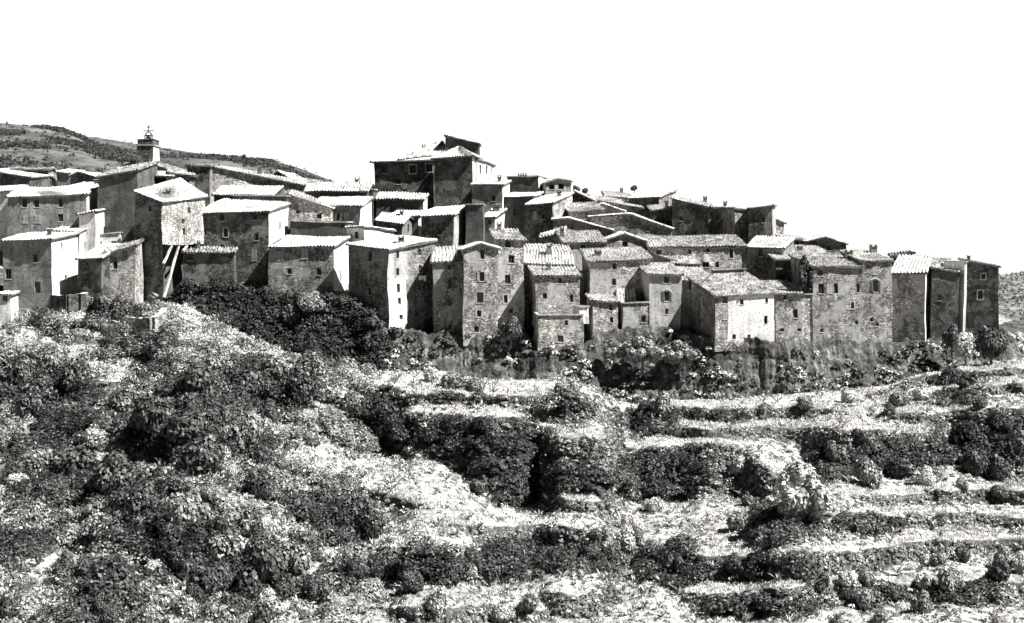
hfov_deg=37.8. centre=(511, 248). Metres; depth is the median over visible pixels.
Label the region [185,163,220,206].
stone house
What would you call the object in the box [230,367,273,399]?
bush
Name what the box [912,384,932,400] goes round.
bush
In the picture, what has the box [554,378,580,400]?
bush
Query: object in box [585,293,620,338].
stone house
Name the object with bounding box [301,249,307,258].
window
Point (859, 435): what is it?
bush
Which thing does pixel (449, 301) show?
window
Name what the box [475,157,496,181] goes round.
loggia
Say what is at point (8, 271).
window
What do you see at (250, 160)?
scrub
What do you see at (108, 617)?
bush
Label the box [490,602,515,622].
bush
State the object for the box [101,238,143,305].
stone house
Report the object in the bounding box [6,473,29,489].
bush
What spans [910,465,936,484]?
bush
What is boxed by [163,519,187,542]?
bush
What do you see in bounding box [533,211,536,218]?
window
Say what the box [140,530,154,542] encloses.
bush
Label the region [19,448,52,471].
bush
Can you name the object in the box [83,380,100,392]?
bush
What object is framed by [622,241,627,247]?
window
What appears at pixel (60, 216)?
window
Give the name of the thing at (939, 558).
bush
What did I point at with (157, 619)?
bush
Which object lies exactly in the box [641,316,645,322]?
window
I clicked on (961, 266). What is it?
return wall
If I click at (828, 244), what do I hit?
stone house
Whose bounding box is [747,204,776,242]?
stone house
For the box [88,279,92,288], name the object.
door
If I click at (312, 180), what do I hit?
stone house
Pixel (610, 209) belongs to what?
stone house
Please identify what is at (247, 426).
bush
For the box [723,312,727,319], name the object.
window
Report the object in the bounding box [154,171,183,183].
stone house
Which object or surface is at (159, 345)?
bush
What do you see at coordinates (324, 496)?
bush
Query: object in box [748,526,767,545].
bush
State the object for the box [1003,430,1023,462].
bush
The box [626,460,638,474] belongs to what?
bush
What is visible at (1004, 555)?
bush
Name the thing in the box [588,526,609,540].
bush
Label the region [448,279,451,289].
window
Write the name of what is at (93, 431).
bush
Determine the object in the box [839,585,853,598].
bush
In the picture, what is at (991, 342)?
garden shrub
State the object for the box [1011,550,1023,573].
bush
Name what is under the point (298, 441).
scrub
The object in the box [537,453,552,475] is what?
bush
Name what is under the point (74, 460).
bush
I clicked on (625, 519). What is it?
bush
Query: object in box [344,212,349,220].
window
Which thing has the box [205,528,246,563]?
bush
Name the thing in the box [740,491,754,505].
bush
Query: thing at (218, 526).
bush
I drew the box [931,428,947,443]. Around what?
bush
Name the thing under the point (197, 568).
bush
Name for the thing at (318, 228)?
stone house
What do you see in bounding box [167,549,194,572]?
bush
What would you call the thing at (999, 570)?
bush
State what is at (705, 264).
window
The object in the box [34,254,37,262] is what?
window
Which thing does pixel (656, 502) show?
bush
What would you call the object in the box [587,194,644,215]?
stone house
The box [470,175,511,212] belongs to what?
stone house
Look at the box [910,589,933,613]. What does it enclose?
bush
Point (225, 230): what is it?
window
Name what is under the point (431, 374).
bush
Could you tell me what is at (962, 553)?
bush
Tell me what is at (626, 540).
bush
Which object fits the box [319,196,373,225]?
stone house
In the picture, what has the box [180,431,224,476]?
bush
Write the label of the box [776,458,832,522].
round tree
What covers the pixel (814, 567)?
bush
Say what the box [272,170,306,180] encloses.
stone house
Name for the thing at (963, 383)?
bush
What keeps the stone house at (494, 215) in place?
on the village ground at (1002, 319)
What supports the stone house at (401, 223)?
on the village ground at (1002, 319)
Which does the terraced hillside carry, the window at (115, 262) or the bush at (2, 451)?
the bush at (2, 451)
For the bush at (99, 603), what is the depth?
142.29 m
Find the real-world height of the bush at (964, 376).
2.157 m
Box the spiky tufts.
[0,301,1023,622]
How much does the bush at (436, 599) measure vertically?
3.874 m
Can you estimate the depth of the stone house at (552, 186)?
267.59 m
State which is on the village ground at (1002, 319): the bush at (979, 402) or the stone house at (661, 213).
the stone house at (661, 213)
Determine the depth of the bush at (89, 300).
214.27 m
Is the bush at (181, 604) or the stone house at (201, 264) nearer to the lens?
the bush at (181, 604)
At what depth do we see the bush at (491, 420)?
181.86 m
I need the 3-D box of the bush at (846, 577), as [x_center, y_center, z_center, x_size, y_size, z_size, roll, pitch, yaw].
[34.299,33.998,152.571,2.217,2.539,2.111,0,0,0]
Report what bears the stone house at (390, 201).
on the village ground at (1002, 319)
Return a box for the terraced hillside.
[0,303,1023,622]
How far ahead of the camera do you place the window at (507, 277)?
218.85 m
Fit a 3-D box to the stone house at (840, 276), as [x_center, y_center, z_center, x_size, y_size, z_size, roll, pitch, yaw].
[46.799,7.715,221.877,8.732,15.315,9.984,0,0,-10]
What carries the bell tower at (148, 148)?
on the village ground at (1002, 319)
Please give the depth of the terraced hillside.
172.85 m
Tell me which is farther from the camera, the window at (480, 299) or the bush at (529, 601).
the window at (480, 299)
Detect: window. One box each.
[2,296,7,301]
[5,269,11,279]
[22,199,26,207]
[23,214,27,222]
[34,200,38,207]
[34,215,40,223]
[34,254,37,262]
[35,282,40,292]
[58,199,62,207]
[58,214,63,221]
[113,261,117,269]
[155,177,165,183]
[188,254,193,260]
[219,214,223,221]
[222,227,228,237]
[251,249,256,260]
[277,251,283,260]
[286,268,291,274]
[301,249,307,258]
[316,268,321,275]
[335,213,341,220]
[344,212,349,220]
[367,252,371,261]
[381,166,386,173]
[395,250,399,259]
[395,267,399,276]
[408,164,416,174]
[425,163,433,172]
[446,298,451,306]
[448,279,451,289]
[474,326,478,332]
[475,291,484,303]
[475,309,482,317]
[477,272,486,281]
[480,250,484,259]
[502,294,508,303]
[505,241,510,248]
[505,275,510,284]
[508,255,514,263]
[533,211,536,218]
[557,335,563,342]
[558,184,563,189]
[563,319,569,326]
[611,278,616,285]
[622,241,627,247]
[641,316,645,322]
[661,277,671,283]
[661,288,672,301]
[702,262,709,267]
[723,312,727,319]
[728,248,734,259]
[793,309,797,318]
[818,284,823,293]
[827,283,832,293]
[834,283,837,293]
[850,301,854,309]
[870,278,880,292]
[872,266,877,274]
[977,289,983,300]
[980,273,986,279]
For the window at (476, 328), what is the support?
in the stone house at (480, 293)
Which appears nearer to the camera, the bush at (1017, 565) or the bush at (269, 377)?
the bush at (1017, 565)
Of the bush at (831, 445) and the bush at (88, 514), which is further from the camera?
the bush at (831, 445)
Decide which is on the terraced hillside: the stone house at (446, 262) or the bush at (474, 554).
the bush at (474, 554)
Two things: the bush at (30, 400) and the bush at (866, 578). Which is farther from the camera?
the bush at (30, 400)
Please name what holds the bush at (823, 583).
on the terraced hillside
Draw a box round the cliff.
[179,281,1023,403]
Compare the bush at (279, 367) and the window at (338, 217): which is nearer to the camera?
the bush at (279, 367)
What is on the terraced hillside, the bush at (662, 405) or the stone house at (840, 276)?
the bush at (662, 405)
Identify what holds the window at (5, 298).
in the garden hut
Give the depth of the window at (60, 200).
227.96 m
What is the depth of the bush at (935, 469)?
184.37 m
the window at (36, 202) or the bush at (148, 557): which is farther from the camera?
the window at (36, 202)
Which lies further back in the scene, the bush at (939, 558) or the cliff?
the cliff
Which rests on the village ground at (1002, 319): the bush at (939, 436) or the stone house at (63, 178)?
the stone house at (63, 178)
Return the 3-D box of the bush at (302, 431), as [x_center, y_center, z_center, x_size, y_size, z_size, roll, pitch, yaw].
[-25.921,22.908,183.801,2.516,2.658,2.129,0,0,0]
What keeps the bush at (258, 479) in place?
on the terraced hillside
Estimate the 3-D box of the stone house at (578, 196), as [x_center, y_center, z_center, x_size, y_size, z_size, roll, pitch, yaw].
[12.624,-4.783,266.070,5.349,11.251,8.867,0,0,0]
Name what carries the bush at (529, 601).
on the terraced hillside
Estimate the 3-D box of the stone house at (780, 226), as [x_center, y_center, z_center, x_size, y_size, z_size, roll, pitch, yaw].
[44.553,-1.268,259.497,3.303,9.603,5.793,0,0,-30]
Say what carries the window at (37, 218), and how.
in the stone house at (36, 209)
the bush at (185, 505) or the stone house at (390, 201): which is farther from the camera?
the stone house at (390, 201)
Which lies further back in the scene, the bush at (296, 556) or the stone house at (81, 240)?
the stone house at (81, 240)
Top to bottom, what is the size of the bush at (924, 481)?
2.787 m
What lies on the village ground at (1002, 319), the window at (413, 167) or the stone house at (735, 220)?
the stone house at (735, 220)
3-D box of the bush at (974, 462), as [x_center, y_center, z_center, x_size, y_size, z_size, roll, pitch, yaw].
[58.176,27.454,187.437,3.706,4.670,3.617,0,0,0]
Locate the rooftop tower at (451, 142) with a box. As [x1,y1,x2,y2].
[443,134,481,155]
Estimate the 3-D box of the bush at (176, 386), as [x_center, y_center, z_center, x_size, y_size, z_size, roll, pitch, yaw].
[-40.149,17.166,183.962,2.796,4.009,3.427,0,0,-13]
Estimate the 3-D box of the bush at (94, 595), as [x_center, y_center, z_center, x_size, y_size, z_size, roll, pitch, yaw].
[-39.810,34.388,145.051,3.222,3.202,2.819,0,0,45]
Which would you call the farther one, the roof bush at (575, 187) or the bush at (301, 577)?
the roof bush at (575, 187)
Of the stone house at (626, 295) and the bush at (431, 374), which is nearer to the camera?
the bush at (431, 374)
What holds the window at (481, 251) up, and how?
in the stone house at (480, 293)
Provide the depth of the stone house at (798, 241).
249.86 m
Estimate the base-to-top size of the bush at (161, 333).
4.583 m
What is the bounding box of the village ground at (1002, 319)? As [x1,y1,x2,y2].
[0,252,1011,341]
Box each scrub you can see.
[0,121,181,172]
[0,299,1023,622]
[84,134,335,181]
[326,329,1023,402]
[998,271,1023,320]
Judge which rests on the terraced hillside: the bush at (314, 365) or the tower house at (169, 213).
the bush at (314, 365)
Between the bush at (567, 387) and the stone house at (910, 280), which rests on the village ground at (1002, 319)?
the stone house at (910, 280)
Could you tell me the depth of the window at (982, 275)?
223.44 m
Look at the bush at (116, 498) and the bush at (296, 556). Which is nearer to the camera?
the bush at (296, 556)
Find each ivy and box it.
[180,283,956,404]
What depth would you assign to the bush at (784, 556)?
151.44 m
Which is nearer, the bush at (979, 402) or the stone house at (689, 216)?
the bush at (979, 402)
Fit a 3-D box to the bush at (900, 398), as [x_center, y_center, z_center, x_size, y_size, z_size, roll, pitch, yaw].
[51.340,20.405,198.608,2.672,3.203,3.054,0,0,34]
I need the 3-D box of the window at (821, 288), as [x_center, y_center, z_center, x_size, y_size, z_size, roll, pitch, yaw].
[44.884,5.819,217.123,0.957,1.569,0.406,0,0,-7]
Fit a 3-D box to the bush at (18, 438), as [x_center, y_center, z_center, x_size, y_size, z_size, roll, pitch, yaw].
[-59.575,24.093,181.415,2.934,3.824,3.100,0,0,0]
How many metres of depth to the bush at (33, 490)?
166.14 m
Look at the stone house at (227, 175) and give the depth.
249.27 m
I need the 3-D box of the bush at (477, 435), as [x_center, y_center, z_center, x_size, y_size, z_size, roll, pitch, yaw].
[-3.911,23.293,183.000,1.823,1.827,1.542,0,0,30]
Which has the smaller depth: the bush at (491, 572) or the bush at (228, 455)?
the bush at (491, 572)
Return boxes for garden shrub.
[941,323,958,357]
[952,332,974,366]
[975,325,1009,364]
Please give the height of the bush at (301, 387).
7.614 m
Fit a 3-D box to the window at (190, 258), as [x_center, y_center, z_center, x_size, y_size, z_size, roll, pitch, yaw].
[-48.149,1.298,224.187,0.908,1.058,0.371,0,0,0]
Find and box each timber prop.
[162,245,172,264]
[162,246,179,297]
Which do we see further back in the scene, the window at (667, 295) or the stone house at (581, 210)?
the stone house at (581, 210)
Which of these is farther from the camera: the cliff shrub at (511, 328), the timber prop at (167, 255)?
the timber prop at (167, 255)
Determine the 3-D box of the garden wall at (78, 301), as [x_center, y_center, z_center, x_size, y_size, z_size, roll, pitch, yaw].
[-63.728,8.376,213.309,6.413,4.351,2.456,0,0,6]
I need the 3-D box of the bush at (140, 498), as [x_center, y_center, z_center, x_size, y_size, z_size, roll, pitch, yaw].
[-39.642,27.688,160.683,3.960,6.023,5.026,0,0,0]
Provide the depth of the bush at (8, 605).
141.66 m
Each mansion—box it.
[369,157,434,208]
[397,140,444,196]
[430,146,482,206]
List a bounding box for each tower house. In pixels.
[133,178,207,302]
[345,235,437,331]
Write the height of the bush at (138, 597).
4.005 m
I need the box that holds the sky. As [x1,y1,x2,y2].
[0,0,1023,274]
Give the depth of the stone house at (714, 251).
232.92 m
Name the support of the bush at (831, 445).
on the terraced hillside
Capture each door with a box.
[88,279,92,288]
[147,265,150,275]
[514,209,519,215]
[967,312,973,327]
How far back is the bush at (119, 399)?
184.36 m
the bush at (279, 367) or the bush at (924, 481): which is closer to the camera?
the bush at (924, 481)
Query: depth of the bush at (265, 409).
185.50 m
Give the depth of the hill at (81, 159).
445.12 m
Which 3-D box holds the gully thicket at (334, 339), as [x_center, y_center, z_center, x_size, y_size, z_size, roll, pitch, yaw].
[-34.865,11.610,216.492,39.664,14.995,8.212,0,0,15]
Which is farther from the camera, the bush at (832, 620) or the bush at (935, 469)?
the bush at (935, 469)
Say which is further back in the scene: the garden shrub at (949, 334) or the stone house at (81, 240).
the stone house at (81, 240)
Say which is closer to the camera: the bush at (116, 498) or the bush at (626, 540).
the bush at (116, 498)
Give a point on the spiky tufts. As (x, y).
(48, 567)
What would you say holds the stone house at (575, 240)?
on the village ground at (1002, 319)
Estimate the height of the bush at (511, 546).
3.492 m
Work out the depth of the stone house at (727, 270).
229.83 m
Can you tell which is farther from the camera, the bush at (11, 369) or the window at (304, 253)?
the window at (304, 253)
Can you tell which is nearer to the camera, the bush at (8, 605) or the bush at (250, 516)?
the bush at (8, 605)
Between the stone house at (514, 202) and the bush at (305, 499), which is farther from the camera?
the stone house at (514, 202)
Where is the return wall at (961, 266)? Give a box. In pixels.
[942,260,967,334]
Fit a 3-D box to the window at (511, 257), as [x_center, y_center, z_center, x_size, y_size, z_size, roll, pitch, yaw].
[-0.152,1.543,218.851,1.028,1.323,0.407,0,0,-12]
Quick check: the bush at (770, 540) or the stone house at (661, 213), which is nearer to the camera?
the bush at (770, 540)
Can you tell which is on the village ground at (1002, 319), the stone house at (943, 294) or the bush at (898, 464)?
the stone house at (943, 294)
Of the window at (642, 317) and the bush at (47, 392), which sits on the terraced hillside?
the bush at (47, 392)
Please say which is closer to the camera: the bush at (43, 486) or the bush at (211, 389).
the bush at (43, 486)
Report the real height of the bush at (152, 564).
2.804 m
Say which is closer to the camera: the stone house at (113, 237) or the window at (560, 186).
the stone house at (113, 237)
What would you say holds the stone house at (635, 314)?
on the village ground at (1002, 319)
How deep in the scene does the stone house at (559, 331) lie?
211.68 m
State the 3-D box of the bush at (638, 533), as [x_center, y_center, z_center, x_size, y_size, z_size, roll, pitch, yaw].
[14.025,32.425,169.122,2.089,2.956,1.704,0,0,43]
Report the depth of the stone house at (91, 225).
226.04 m
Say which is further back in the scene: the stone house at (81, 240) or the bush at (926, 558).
the stone house at (81, 240)
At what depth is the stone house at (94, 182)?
248.96 m
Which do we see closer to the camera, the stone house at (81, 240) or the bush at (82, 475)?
the bush at (82, 475)
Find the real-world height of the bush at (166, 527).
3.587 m
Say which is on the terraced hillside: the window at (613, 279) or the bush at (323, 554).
the bush at (323, 554)
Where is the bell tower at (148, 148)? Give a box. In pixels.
[136,125,159,163]
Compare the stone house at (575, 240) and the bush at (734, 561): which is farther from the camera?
the stone house at (575, 240)
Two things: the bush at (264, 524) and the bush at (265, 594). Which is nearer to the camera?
the bush at (265, 594)
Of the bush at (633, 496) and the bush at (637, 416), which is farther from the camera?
the bush at (637, 416)
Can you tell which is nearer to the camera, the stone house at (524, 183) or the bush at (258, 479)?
the bush at (258, 479)
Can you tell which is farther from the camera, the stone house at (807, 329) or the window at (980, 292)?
the window at (980, 292)
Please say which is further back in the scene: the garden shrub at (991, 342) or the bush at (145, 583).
the garden shrub at (991, 342)
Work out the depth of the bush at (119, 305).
211.45 m
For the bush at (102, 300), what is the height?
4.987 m
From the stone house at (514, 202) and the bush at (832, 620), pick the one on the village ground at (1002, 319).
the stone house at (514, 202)
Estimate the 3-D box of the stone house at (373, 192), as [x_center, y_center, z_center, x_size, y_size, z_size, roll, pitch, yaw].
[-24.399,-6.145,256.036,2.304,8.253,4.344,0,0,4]
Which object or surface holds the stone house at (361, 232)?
on the village ground at (1002, 319)
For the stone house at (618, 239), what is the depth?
235.69 m
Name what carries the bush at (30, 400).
on the terraced hillside
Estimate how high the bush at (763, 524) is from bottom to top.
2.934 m
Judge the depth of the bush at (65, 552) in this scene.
155.67 m
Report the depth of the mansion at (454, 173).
262.44 m
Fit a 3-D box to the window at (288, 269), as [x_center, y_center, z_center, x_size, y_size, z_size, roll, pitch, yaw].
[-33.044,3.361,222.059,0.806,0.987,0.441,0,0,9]
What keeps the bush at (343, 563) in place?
on the terraced hillside
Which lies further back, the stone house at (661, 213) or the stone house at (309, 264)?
the stone house at (661, 213)
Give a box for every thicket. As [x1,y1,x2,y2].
[0,299,1023,616]
[163,277,403,370]
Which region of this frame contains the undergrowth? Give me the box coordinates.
[0,292,1023,622]
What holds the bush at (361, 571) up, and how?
on the terraced hillside
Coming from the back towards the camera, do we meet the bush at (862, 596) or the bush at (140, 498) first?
the bush at (140, 498)
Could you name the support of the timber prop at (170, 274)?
attached to the tower house at (169, 213)
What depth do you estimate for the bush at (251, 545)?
152.07 m
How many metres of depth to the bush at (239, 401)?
183.97 m
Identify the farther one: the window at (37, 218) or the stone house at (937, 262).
the stone house at (937, 262)
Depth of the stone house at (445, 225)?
236.96 m
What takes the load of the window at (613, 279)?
in the stone house at (610, 270)
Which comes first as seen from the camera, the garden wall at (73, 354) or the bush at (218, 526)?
the bush at (218, 526)
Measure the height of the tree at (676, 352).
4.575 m
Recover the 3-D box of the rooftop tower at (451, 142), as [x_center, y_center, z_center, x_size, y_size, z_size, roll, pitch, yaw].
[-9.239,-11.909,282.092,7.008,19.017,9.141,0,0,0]
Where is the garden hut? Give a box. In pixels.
[0,290,19,325]
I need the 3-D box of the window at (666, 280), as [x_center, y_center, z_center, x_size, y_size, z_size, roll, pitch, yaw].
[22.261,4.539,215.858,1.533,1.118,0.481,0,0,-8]
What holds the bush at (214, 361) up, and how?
on the terraced hillside
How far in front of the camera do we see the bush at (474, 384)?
196.08 m
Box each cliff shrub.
[278,304,300,323]
[297,290,325,315]
[500,315,522,347]
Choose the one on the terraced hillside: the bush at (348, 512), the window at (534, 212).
the bush at (348, 512)
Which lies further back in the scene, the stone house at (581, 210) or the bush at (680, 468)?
the stone house at (581, 210)
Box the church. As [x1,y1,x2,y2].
[101,161,186,173]
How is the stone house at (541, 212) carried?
on the village ground at (1002, 319)
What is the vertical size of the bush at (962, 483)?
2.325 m
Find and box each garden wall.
[37,351,90,359]
[50,292,87,313]
[125,307,166,335]
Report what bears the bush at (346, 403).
on the terraced hillside
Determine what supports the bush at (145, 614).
on the terraced hillside
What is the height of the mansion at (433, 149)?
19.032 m
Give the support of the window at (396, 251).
in the tower house at (388, 285)
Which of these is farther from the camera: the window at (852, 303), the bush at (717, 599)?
the window at (852, 303)
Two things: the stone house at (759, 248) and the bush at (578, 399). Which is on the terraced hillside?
the bush at (578, 399)
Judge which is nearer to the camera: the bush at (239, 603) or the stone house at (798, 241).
the bush at (239, 603)
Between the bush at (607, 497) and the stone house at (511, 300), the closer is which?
the bush at (607, 497)
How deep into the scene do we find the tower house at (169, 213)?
221.18 m
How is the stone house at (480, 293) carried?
on the village ground at (1002, 319)
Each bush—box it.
[0,416,14,430]
[0,446,6,454]
[0,595,23,620]
[3,353,36,387]
[3,461,24,480]
[5,403,20,415]
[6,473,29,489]
[8,431,32,450]
[9,540,31,559]
[15,389,44,415]
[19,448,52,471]
[22,372,58,406]
[25,550,41,566]
[30,359,44,375]
[31,487,47,501]
[35,480,54,496]
[41,345,68,375]
[48,444,97,479]
[51,474,69,491]
[51,554,76,584]
[61,354,90,394]
[61,550,73,558]
[69,470,94,488]
[74,555,97,577]
[81,555,138,596]
[82,424,107,447]
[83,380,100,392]
[85,504,100,517]
[85,587,114,605]
[86,473,97,490]
[87,416,107,428]
[88,293,94,309]
[88,598,111,620]
[92,293,112,313]
[92,449,135,497]
[100,600,127,622]
[105,553,128,567]
[107,293,129,319]
[108,384,138,412]
[108,485,132,513]
[110,408,136,435]
[123,478,162,521]
[124,584,145,614]
[125,604,155,622]
[132,394,171,432]
[136,581,151,590]
[140,508,151,518]
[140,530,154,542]
[142,337,171,363]
[142,544,168,565]
[145,559,165,577]
[152,324,179,346]
[153,611,163,622]
[156,501,168,511]
[156,516,174,537]
[160,410,209,444]
[161,367,173,377]
[162,521,180,541]
[163,484,214,530]
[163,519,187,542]
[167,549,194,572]
[169,594,195,617]
[174,373,183,391]
[175,392,202,411]
[177,363,214,395]
[178,559,195,574]
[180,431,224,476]
[185,400,204,411]
[185,582,206,604]
[189,565,205,582]
[192,562,227,596]
[200,385,221,398]
[200,600,234,622]
[204,348,233,373]
[204,513,231,544]
[205,405,231,429]
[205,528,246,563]
[215,561,233,591]
[219,591,249,617]
[220,425,234,441]
[220,463,237,479]
[221,445,232,460]
[227,398,245,409]
[227,409,263,455]
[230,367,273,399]
[237,541,284,596]
[239,502,266,536]
[241,548,248,569]
[242,467,273,499]
[246,529,275,556]
[247,603,280,622]
[248,444,269,466]
[255,517,280,537]
[257,397,279,423]
[258,587,276,608]
[259,371,274,385]
[260,355,294,381]
[271,610,299,622]
[278,540,312,577]
[286,364,315,408]
[289,574,302,588]
[291,424,310,439]
[292,494,315,518]
[299,575,331,601]
[300,351,329,379]
[311,485,339,505]
[314,549,328,560]
[317,415,339,432]
[318,476,342,492]
[326,488,371,540]
[329,487,351,500]
[336,556,357,586]
[340,391,361,412]
[346,558,369,581]
[361,502,384,539]
[366,545,396,580]
[370,407,383,420]
[401,570,424,593]
[423,366,439,382]
[424,585,448,615]
[427,419,440,433]
[436,560,463,581]
[440,371,460,385]
[459,415,473,430]
[463,548,480,565]
[464,563,476,576]
[466,377,484,391]
[469,478,485,495]
[473,432,483,441]
[480,556,500,583]
[482,418,494,430]
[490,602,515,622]
[502,540,522,557]
[518,591,539,613]
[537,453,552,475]
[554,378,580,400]
[571,467,585,478]
[573,185,580,191]
[577,398,588,412]
[579,543,600,560]
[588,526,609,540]
[598,492,612,507]
[616,523,635,551]
[620,514,637,527]
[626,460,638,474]
[628,484,642,500]
[629,523,643,542]
[630,185,637,192]
[633,412,647,426]
[637,399,651,411]
[643,497,664,512]
[650,390,674,415]
[661,555,683,574]
[678,460,696,476]
[716,596,727,611]
[726,509,748,531]
[726,551,741,570]
[729,456,745,473]
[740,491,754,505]
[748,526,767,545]
[755,518,770,528]
[755,592,772,611]
[756,402,772,415]
[762,527,784,548]
[764,547,780,563]
[770,515,786,524]
[782,553,791,564]
[793,565,808,578]
[797,394,812,409]
[810,564,818,573]
[814,572,829,592]
[825,440,849,463]
[828,618,838,622]
[837,569,858,587]
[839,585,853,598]
[841,387,857,402]
[850,427,868,444]
[852,456,882,489]
[854,588,874,610]
[857,568,876,586]
[873,605,889,622]
[882,402,895,418]
[888,391,908,405]
[889,457,910,477]
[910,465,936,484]
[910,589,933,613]
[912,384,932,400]
[913,573,936,590]
[921,472,933,486]
[922,554,933,565]
[925,465,939,476]
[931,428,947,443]
[931,551,947,565]
[937,567,964,594]
[955,545,970,563]
[956,477,968,491]
[958,378,969,387]
[960,450,990,476]
[961,372,973,382]
[964,389,979,398]
[972,397,987,408]
[984,453,1011,480]
[984,558,1010,583]
[990,484,1008,500]
[990,615,1006,622]
[991,407,1006,419]
[993,545,1012,570]
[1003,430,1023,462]
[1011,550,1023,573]
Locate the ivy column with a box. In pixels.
[797,255,813,292]
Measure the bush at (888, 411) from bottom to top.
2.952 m
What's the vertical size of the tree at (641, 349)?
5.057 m
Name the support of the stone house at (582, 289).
on the village ground at (1002, 319)
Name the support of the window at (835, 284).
in the stone house at (840, 276)
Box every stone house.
[0,168,53,186]
[0,184,28,252]
[0,228,80,319]
[5,185,98,236]
[10,166,57,186]
[52,220,95,255]
[54,168,84,185]
[68,170,100,184]
[69,179,98,192]
[75,243,121,308]
[76,208,105,252]
[95,232,122,243]
[96,161,159,242]
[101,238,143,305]
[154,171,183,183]
[167,168,196,186]
[181,240,238,284]
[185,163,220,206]
[200,198,290,288]
[210,163,307,201]
[211,185,283,201]
[232,195,290,218]
[266,234,351,294]
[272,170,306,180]
[286,189,334,234]
[289,220,352,235]
[305,177,377,198]
[305,178,322,182]
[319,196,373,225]
[344,225,396,241]
[369,189,377,225]
[374,191,428,216]
[374,210,413,235]
[392,209,428,236]
[419,205,465,246]
[430,245,463,334]
[457,241,501,345]
[464,203,485,244]
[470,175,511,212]
[485,204,506,243]
[489,222,526,329]
[504,191,543,243]
[506,173,547,192]
[523,190,573,244]
[524,243,573,329]
[527,262,581,325]
[533,311,583,351]
[538,225,566,244]
[541,178,573,195]
[551,216,613,236]
[555,226,606,269]
[566,201,605,221]
[572,190,596,202]
[573,305,589,323]
[579,246,652,331]
[579,270,585,332]
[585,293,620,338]
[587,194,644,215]
[588,212,674,235]
[599,202,625,213]
[601,187,630,199]
[604,231,647,248]
[616,287,635,327]
[620,300,649,328]
[626,189,677,218]
[639,262,683,330]
[641,234,747,273]
[644,249,676,262]
[646,200,671,226]
[666,255,701,266]
[670,194,712,235]
[677,266,712,331]
[687,272,776,351]
[705,201,733,234]
[710,268,746,273]
[711,206,748,267]
[746,235,795,280]
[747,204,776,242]
[761,280,804,341]
[767,251,802,283]
[775,233,806,244]
[776,219,786,233]
[788,249,864,342]
[792,244,826,252]
[802,293,814,340]
[803,234,848,252]
[839,244,894,342]
[887,250,915,264]
[892,254,933,341]
[924,265,961,340]
[932,257,953,266]
[957,255,1000,335]
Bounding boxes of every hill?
[0,123,129,172]
[88,137,333,181]
[998,273,1023,320]
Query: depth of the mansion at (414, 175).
272.46 m
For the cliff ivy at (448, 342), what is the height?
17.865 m
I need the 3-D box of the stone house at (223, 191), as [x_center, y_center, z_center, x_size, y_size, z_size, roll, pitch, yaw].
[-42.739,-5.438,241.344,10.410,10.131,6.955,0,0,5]
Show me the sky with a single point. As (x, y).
(894, 125)
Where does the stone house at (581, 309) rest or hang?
on the village ground at (1002, 319)
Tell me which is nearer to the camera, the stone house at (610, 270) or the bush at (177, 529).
the bush at (177, 529)
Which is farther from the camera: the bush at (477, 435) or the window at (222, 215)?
the window at (222, 215)
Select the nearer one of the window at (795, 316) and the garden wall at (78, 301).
the garden wall at (78, 301)
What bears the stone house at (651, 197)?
on the village ground at (1002, 319)
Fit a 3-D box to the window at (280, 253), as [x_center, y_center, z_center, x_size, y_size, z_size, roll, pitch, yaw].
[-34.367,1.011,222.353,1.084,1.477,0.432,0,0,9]
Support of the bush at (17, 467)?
on the terraced hillside
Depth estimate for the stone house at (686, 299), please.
217.78 m
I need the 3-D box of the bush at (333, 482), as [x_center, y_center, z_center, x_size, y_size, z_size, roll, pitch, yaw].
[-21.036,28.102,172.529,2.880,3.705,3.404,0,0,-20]
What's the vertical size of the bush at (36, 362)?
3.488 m
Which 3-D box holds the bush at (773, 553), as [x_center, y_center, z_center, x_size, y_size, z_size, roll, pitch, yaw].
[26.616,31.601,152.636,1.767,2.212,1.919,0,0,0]
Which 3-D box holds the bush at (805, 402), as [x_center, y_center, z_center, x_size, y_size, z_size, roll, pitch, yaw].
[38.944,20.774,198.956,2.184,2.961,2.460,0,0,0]
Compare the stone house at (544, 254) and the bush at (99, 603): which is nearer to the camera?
the bush at (99, 603)
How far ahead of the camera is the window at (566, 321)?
211.75 m
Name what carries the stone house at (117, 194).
on the village ground at (1002, 319)
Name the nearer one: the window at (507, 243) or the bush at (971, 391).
the bush at (971, 391)
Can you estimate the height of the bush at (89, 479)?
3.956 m
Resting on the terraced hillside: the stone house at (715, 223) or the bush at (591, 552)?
the bush at (591, 552)
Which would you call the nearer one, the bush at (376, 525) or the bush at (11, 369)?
the bush at (376, 525)
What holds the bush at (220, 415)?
on the terraced hillside
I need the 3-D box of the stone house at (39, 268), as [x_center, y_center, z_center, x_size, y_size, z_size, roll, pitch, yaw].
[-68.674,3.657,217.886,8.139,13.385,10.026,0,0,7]
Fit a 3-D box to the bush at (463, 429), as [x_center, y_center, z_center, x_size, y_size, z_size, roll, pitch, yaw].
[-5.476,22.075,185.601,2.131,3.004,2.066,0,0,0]
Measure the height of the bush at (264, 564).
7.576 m

